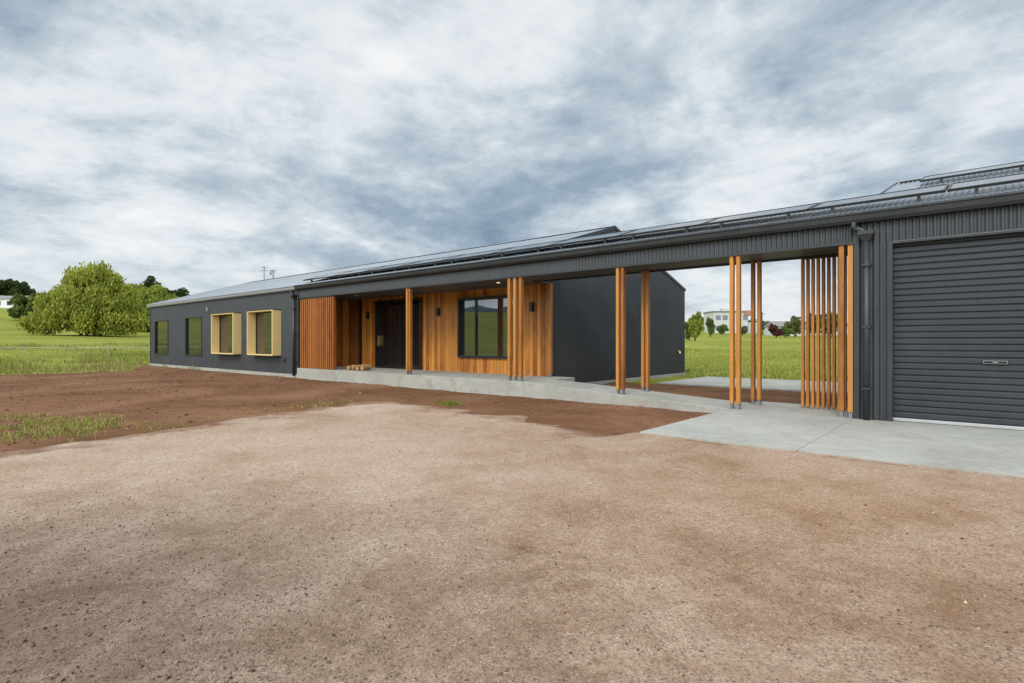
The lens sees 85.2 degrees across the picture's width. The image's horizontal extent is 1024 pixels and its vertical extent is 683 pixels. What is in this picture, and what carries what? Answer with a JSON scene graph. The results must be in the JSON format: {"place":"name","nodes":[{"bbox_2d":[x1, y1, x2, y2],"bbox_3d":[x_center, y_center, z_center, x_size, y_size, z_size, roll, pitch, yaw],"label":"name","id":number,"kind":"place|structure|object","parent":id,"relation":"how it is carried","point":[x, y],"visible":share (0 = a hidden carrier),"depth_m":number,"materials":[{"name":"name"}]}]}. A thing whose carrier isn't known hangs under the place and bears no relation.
{"place":"outdoors","nodes":[
{"label":"outdoors","id":0,"kind":"place"},
{"bbox_2d":[0,341,199,374],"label":"grass","id":1,"kind":"structure","parent":0,"point":[27,367],"depth_m":31.41,"materials":[{"name":"green plant"}]},
{"bbox_2d":[269,270,274,277],"bbox_3d":[-13.251,-3.684,30.798,0.287,0.553,0.288,0,0,-20],"label":"satellite dish","id":2,"kind":"object","parent":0,"point":[272,272],"visible":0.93,"depth_m":30.86,"materials":[{"name":"grey paint"}]},
{"bbox_2d":[0,365,710,451],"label":"soil","id":3,"kind":"structure","parent":0,"point":[591,420],"depth_m":10.97,"materials":[{"name":"brown soil"}]},
{"bbox_2d":[0,412,170,443],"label":"grass","id":4,"kind":"structure","parent":3,"relation":"on","point":[87,425],"depth_m":7.79,"materials":[{"name":"green plant"}]},
{"bbox_2d":[73,400,351,439],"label":"grass","id":5,"kind":"structure","parent":3,"relation":"on","point":[231,413],"depth_m":8.68,"materials":[{"name":"green plant"}]},
{"bbox_2d":[434,399,463,405],"bbox_3d":[-1.265,1.158,10.542,0.716,0.104,0.406,0,0,21],"label":"grass tuft","id":6,"kind":"object","parent":3,"relation":"on","point":[450,402],"visible":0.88,"depth_m":10.49,"materials":[{"name":"green plant"}]},
{"bbox_2d":[0,295,847,383],"bbox_3d":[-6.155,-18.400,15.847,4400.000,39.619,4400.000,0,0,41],"label":"ground","id":7,"kind":"structure","parent":0,"point":[10,333],"depth_m":52.41,"materials":[{"name":"green plant"}]},
{"bbox_2d":[0,280,6,295],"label":"leafy tree","id":8,"kind":"object","parent":7,"relation":"on","point":[1,288],"visible":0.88,"depth_m":227.78,"materials":[{"name":"green plant"}]},
{"bbox_2d":[0,278,24,295],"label":"leafy tree","id":9,"kind":"object","parent":7,"relation":"on","point":[12,288],"visible":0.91,"depth_m":229.35,"materials":[{"name":"green plant"}]},
{"bbox_2d":[0,296,29,307],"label":"house","id":10,"kind":"structure","parent":7,"relation":"on","point":[5,302],"depth_m":165.00,"materials":[{"name":"white paint"}]},
{"bbox_2d":[7,293,29,318],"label":"leafy tree","id":11,"kind":"object","parent":7,"relation":"on","point":[19,302],"visible":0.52,"depth_m":116.41,"materials":[{"name":"green plant"}]},
{"bbox_2d":[20,281,35,295],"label":"leafy tree","id":12,"kind":"object","parent":7,"relation":"on","point":[27,290],"visible":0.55,"depth_m":234.12,"materials":[{"name":"green plant"}]},
{"bbox_2d":[23,292,44,315],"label":"leafy tree","id":13,"kind":"object","parent":7,"relation":"on","point":[29,305],"visible":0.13,"depth_m":110.74,"materials":[{"name":"green plant"}]},
{"bbox_2d":[16,260,146,335],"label":"willow tree","id":14,"kind":"object","parent":7,"relation":"on","point":[96,300],"visible":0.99,"depth_m":82.48,"materials":[{"name":"green plant"}]},
{"bbox_2d":[20,347,149,347],"bbox_3d":[-26.631,0.798,33.458,0.040,1.206,20.028,0,0,41],"label":"wire fence","id":15,"kind":"object","parent":7,"relation":"on","point":[86,347],"visible":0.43,"depth_m":34.27,"materials":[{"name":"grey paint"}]},
{"bbox_2d":[128,283,178,331],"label":"willow tree","id":16,"kind":"object","parent":7,"relation":"on","point":[156,293],"visible":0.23,"depth_m":106.56,"materials":[{"name":"green plant"}]},
{"bbox_2d":[142,275,173,294],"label":"leafy tree","id":17,"kind":"object","parent":7,"relation":"on","point":[149,281],"visible":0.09,"depth_m":121.39,"materials":[{"name":"green plant"}]},
{"bbox_2d":[172,287,188,297],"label":"leafy tree","id":18,"kind":"object","parent":7,"relation":"on","point":[180,292],"visible":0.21,"depth_m":129.28,"materials":[{"name":"green plant"}]},
{"bbox_2d":[147,225,685,384],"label":"house","id":19,"kind":"structure","parent":7,"relation":"on","point":[476,315],"depth_m":17.82,"materials":[{"name":"metal"}]},
{"bbox_2d":[154,320,167,354],"bbox_3d":[-17.421,-0.200,27.746,1.920,1.720,0.130,0,0,41],"label":"window","id":20,"kind":"structure","parent":19,"relation":"in","point":[160,326],"depth_m":27.86,"materials":[{"name":"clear glass"}]},
{"bbox_2d":[185,316,201,356],"bbox_3d":[-14.274,-0.225,25.039,1.920,1.770,0.130,0,0,41],"label":"window","id":21,"kind":"structure","parent":19,"relation":"in","point":[193,325],"depth_m":25.15,"materials":[{"name":"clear glass"}]},
{"bbox_2d":[211,312,240,354],"bbox_3d":[-11.492,-0.310,22.447,2.130,1.670,0.432,0,0,41],"label":"box window","id":22,"kind":"structure","parent":19,"relation":"in","point":[225,327],"depth_m":22.71,"materials":[{"name":"beige wood"}]},
{"bbox_2d":[246,309,280,355],"bbox_3d":[-9.028,-0.310,20.328,2.030,1.670,0.432,0,0,41],"label":"box window","id":23,"kind":"structure","parent":19,"relation":"in","point":[263,326],"depth_m":20.56,"materials":[{"name":"beige wood"}]},
{"bbox_2d":[303,270,353,281],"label":"solar panel","id":24,"kind":"object","parent":19,"relation":"on","point":[328,276],"visible":0.86,"depth_m":18.78,"materials":[{"name":"grey glass"}]},
{"bbox_2d":[349,305,358,364],"bbox_3d":[-5.645,-0.205,20.136,0.780,2.190,0.050,0,0,41],"label":"window","id":25,"kind":"structure","parent":19,"relation":"in","point":[353,310],"depth_m":20.15,"materials":[{"name":"brown glass"}]},
{"bbox_2d":[331,265,387,277],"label":"solar panel","id":26,"kind":"object","parent":19,"relation":"on","point":[359,271],"visible":0.85,"depth_m":17.67,"materials":[{"name":"black glass"}]},
{"bbox_2d":[362,260,422,273],"bbox_3d":[-3.537,-2.197,16.621,1.720,0.125,1.020,0,17,41],"label":"solar panel","id":27,"kind":"object","parent":19,"relation":"on","point":[394,266],"visible":0.88,"depth_m":16.53,"materials":[{"name":"black glass"}]},
{"bbox_2d":[375,298,421,369],"bbox_3d":[-3.768,-0.240,18.407,2.440,2.300,0.204,0,0,41],"label":"door","id":28,"kind":"structure","parent":19,"relation":"in","point":[390,315],"depth_m":18.53,"materials":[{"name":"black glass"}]},
{"bbox_2d":[398,254,463,268],"bbox_3d":[-2.217,-2.197,15.487,1.720,0.125,1.020,0,17,41],"label":"solar panel","id":29,"kind":"object","parent":19,"relation":"on","point":[435,261],"visible":0.89,"depth_m":15.40,"materials":[{"name":"black glass"}]},
{"bbox_2d":[440,247,511,262],"bbox_3d":[-0.898,-2.197,14.352,1.720,0.125,1.020,0,17,41],"label":"solar panel","id":30,"kind":"object","parent":19,"relation":"on","point":[477,254],"visible":0.85,"depth_m":14.23,"materials":[{"name":"black glass"}]},
{"bbox_2d":[457,295,512,358],"bbox_3d":[-0.720,-0.400,15.801,2.220,1.740,0.180,0,0,41],"label":"window","id":31,"kind":"structure","parent":19,"relation":"in","point":[481,321],"depth_m":15.95,"materials":[{"name":"clear glass"}]},
{"bbox_2d":[489,239,567,256],"bbox_3d":[0.421,-2.197,13.217,1.720,0.125,1.020,0,17,41],"label":"solar panel","id":32,"kind":"object","parent":19,"relation":"on","point":[538,246],"visible":0.89,"depth_m":13.09,"materials":[{"name":"black glass"}]},
{"bbox_2d":[297,366,574,396],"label":"porch slab","id":33,"kind":"structure","parent":7,"relation":"on","point":[484,383],"depth_m":14.74,"materials":[{"name":"concrete"}]},
{"bbox_2d":[360,365,370,370],"bbox_3d":[-4.532,0.822,17.243,0.158,0.156,0.315,0,0,35],"label":"firewood log","id":34,"kind":"object","parent":33,"relation":"on","point":[365,367],"visible":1,"depth_m":17.17,"materials":[{"name":"brown wood"}]},
{"bbox_2d":[524,379,748,412],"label":"ramp","id":35,"kind":"structure","parent":7,"relation":"on","point":[556,389],"depth_m":11.12,"materials":[{"name":"concrete"}]},
{"bbox_2d":[685,322,691,340],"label":"leafy tree","id":36,"kind":"object","parent":7,"relation":"on","point":[687,334],"visible":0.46,"depth_m":99.78,"materials":[{"name":"green plant"}]},
{"bbox_2d":[687,311,704,340],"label":"leafy tree","id":37,"kind":"object","parent":7,"relation":"on","point":[696,325],"visible":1,"depth_m":94.31,"materials":[{"name":"green plant"}]},
{"bbox_2d":[705,317,715,336],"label":"leafy tree","id":38,"kind":"object","parent":7,"relation":"on","point":[710,325],"visible":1,"depth_m":124.58,"materials":[{"name":"green plant"}]},
{"bbox_2d":[717,324,728,334],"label":"leafy tree","id":39,"kind":"object","parent":7,"relation":"on","point":[721,329],"visible":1,"depth_m":149.31,"materials":[{"name":"green plant"}]},
{"bbox_2d":[703,308,756,332],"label":"pale building","id":40,"kind":"structure","parent":7,"relation":"on","point":[721,317],"depth_m":172.00,"materials":[{"name":"grey paint"}]},
{"bbox_2d":[741,327,747,334],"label":"leafy tree","id":41,"kind":"object","parent":7,"relation":"on","point":[744,330],"visible":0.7,"depth_m":149.50,"materials":[{"name":"green plant"}]},
{"bbox_2d":[657,376,847,393],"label":"patio slab","id":42,"kind":"structure","parent":7,"relation":"on","point":[775,384],"depth_m":15.51,"materials":[{"name":"concrete"}]},
{"bbox_2d":[768,323,783,337],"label":"leafy tree","id":43,"kind":"object","parent":7,"relation":"on","point":[775,330],"visible":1,"depth_m":119.31,"materials":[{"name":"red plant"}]},
{"bbox_2d":[763,321,805,335],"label":"house","id":44,"kind":"structure","parent":7,"relation":"on","point":[779,324],"depth_m":152.71,"materials":[{"name":"grey paint"}]},
{"bbox_2d":[780,326,793,337],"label":"leafy tree","id":45,"kind":"object","parent":7,"relation":"on","point":[786,331],"visible":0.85,"depth_m":127.23,"materials":[{"name":"green plant"}]},
{"bbox_2d":[784,315,800,336],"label":"leafy tree","id":46,"kind":"object","parent":7,"relation":"on","point":[794,324],"visible":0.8,"depth_m":134.15,"materials":[{"name":"green plant"}]},
{"bbox_2d":[805,313,821,333],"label":"leafy tree","id":47,"kind":"object","parent":7,"relation":"on","point":[815,323],"visible":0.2,"depth_m":129.71,"materials":[{"name":"green plant"}]},
{"bbox_2d":[805,322,847,334],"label":"house","id":48,"kind":"structure","parent":7,"relation":"on","point":[836,330],"depth_m":160.00,"materials":[{"name":"grey paint"}]},
{"bbox_2d":[820,312,837,337],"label":"leafy tree","id":49,"kind":"object","parent":7,"relation":"on","point":[831,323],"visible":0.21,"depth_m":109.38,"materials":[{"name":"green plant"}]},
{"bbox_2d":[851,167,1023,429],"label":"garage","id":50,"kind":"structure","parent":7,"relation":"on","point":[938,308],"depth_m":7.72,"materials":[{"name":"metal"}]},
{"bbox_2d":[809,184,948,212],"bbox_3d":[5.697,-2.197,8.679,1.720,0.125,1.020,0,17,41],"label":"solar panel","id":51,"kind":"object","parent":50,"relation":"on","point":[917,192],"visible":0.99,"depth_m":8.51,"materials":[{"name":"black glass"}]},
{"bbox_2d":[893,233,1023,429],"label":"roller door","id":52,"kind":"structure","parent":50,"relation":"in","point":[959,303],"depth_m":7.58,"materials":[{"name":"metal"}]},
{"bbox_2d":[920,161,1023,181],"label":"solar panel","id":53,"kind":"object","parent":50,"relation":"on","point":[1020,164],"visible":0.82,"depth_m":10.19,"materials":[{"name":"black glass"}]},
{"bbox_2d":[947,173,1023,193],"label":"solar panel","id":54,"kind":"object","parent":50,"relation":"on","point":[988,182],"visible":1,"depth_m":7.67,"materials":[{"name":"black glass"}]},
{"bbox_2d":[0,402,1023,682],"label":"gravel drive","id":55,"kind":"structure","parent":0,"point":[554,480],"depth_m":3.02,"materials":[{"name":"beige gravel"}]},
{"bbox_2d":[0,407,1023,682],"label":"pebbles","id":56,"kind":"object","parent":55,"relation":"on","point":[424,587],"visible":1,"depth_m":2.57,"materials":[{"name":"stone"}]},
{"bbox_2d":[0,0,1023,322],"label":"sky","id":57,"kind":"structure","parent":0,"point":[198,146],"materials":[{"name":"white"}]},
{"bbox_2d":[599,382,847,406],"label":"soil","id":58,"kind":"structure","parent":0,"point":[779,396],"depth_m":12.79,"materials":[{"name":"brown soil"}]},
{"bbox_2d":[640,401,853,450],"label":"driveway slab","id":59,"kind":"structure","parent":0,"point":[784,426],"depth_m":7.53,"materials":[{"name":"concrete"}]},
{"bbox_2d":[500,203,867,417],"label":"covered walkway","id":60,"kind":"structure","parent":59,"relation":"on","point":[823,234],"depth_m":9.62,"materials":[{"name":"brown wood"}]},
{"bbox_2d":[547,229,636,248],"bbox_3d":[1.740,-2.197,12.083,1.720,0.125,1.020,0,17,41],"label":"solar panel","id":61,"kind":"object","parent":60,"relation":"on","point":[604,237],"visible":0.88,"depth_m":11.94,"materials":[{"name":"black glass"}]},
{"bbox_2d":[616,217,718,238],"bbox_3d":[3.059,-2.197,10.948,1.720,0.125,1.020,0,17,41],"label":"solar panel","id":62,"kind":"object","parent":60,"relation":"on","point":[683,225],"visible":0.88,"depth_m":10.80,"materials":[{"name":"black glass"}]},
{"bbox_2d":[701,202,820,227],"bbox_3d":[4.378,-2.197,9.813,1.720,0.125,1.020,0,17,41],"label":"solar panel","id":63,"kind":"object","parent":60,"relation":"on","point":[788,211],"visible":0.93,"depth_m":9.65,"materials":[{"name":"black glass"}]},
{"bbox_2d":[678,348,847,381],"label":"grass","id":64,"kind":"structure","parent":0,"point":[749,373],"depth_m":27.28,"materials":[{"name":"green plant"}]},
{"bbox_2d":[798,418,1023,477],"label":"driveway slab","id":65,"kind":"structure","parent":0,"point":[995,451],"depth_m":6.15,"materials":[{"name":"concrete"}]}
]}

